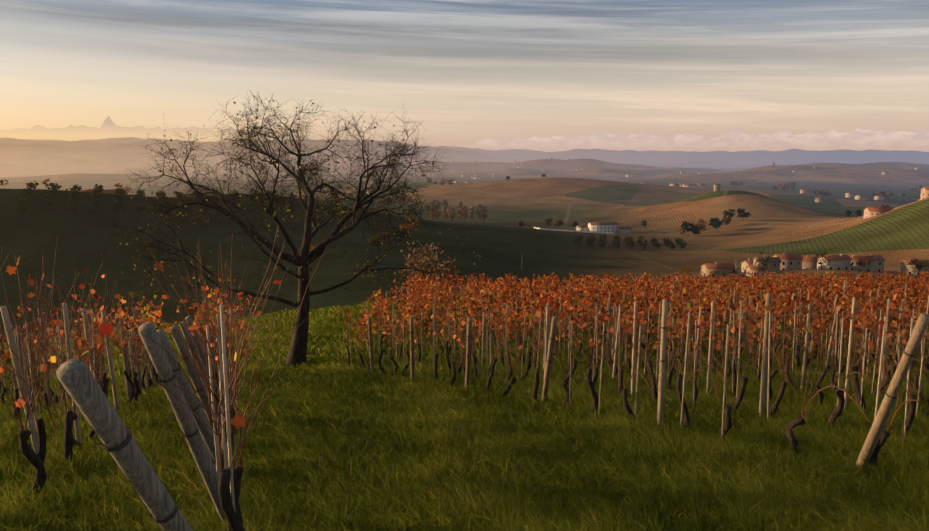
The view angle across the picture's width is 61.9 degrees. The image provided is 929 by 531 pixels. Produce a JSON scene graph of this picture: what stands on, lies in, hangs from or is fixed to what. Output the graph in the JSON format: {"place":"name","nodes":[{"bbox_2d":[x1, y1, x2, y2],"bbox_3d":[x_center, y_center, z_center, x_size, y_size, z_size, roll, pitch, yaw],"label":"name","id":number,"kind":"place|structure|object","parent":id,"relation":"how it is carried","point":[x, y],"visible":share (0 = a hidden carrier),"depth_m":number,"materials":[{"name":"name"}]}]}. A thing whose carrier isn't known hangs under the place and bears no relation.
{"place":"outdoors","nodes":[
{"label":"outdoors","id":0,"kind":"place"},
{"bbox_2d":[0,137,928,530],"bbox_3d":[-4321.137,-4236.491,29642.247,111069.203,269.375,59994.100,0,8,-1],"label":"hills","id":1,"kind":"structure","parent":0,"point":[600,187],"depth_m":570.08,"materials":[{"name":"green plant"}]},
{"bbox_2d":[56,316,228,530],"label":"wooden posts","id":2,"kind":"object","parent":1,"relation":"on","point":[78,381],"visible":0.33,"depth_m":3.64,"materials":[{"name":"grey wood"}]},
{"bbox_2d":[94,90,482,367],"bbox_3d":[-5.683,-1.042,26.148,12.833,10.072,9.711,0,8,-1],"label":"tree","id":3,"kind":"object","parent":1,"relation":"on","point":[297,352],"depth_m":26.14,"materials":[{"name":"brown plant"}]},
{"bbox_2d":[0,274,928,530],"bbox_3d":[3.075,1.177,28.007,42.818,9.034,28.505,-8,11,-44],"label":"vineyard stakes","id":4,"kind":"object","parent":1,"relation":"on","point":[20,381],"visible":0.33,"depth_m":13.66,"materials":[{"name":"brown wood"}]},
{"bbox_2d":[0,311,928,525],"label":"trellis wires","id":5,"kind":"object","parent":4,"relation":"attached to","point":[124,444],"visible":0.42,"depth_m":9.48,"materials":[{"name":"grey metal"}]},
{"bbox_2d":[0,295,928,530],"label":"grass","id":6,"kind":"structure","parent":1,"relation":"on","point":[435,427],"depth_m":9.09,"materials":[{"name":"green plant"}]},
{"bbox_2d":[0,225,928,471],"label":"vine shoots","id":7,"kind":"object","parent":1,"relation":"on","point":[232,375],"visible":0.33,"depth_m":10.31,"materials":[{"name":"orange plant"}]},
{"bbox_2d":[0,284,928,468],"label":"wooden posts","id":8,"kind":"object","parent":1,"relation":"on","point":[894,387],"visible":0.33,"depth_m":13.90,"materials":[{"name":"brown wood"}]},
{"bbox_2d":[0,174,928,301],"bbox_3d":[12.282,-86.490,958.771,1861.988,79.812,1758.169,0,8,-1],"label":"trees","id":9,"kind":"object","parent":1,"relation":"on","point":[693,229],"materials":[{"name":"green plant"}]},
{"bbox_2d":[0,257,928,530],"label":"vine","id":10,"kind":"object","parent":1,"relation":"on","point":[239,419],"depth_m":22.26,"materials":[{"name":"orange plant"}]},
{"bbox_2d":[34,142,928,276],"bbox_3d":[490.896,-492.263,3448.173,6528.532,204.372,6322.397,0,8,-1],"label":"houses","id":11,"kind":"structure","parent":1,"relation":"on","point":[872,266],"depth_m":356.11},
{"bbox_2d":[34,140,928,269],"bbox_3d":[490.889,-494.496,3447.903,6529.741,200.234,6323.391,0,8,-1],"label":"buildings","id":12,"kind":"structure","parent":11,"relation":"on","point":[777,259],"depth_m":350.29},
{"bbox_2d":[395,173,928,275],"bbox_3d":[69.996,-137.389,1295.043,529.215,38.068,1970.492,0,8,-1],"label":"house windows","id":13,"kind":"structure","parent":11,"relation":"in","point":[879,270],"depth_m":339.01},
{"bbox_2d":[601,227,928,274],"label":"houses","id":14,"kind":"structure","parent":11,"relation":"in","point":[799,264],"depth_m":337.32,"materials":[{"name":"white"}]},
{"bbox_2d":[0,0,928,151],"label":"sky","id":15,"kind":"structure","parent":0,"point":[469,72],"materials":[{"name":"grey"}]},
{"bbox_2d":[70,116,928,139],"bbox_3d":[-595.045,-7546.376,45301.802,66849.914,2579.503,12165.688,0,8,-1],"label":"mountains","id":16,"kind":"structure","parent":0,"point":[785,134],"depth_m":47648.43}
]}

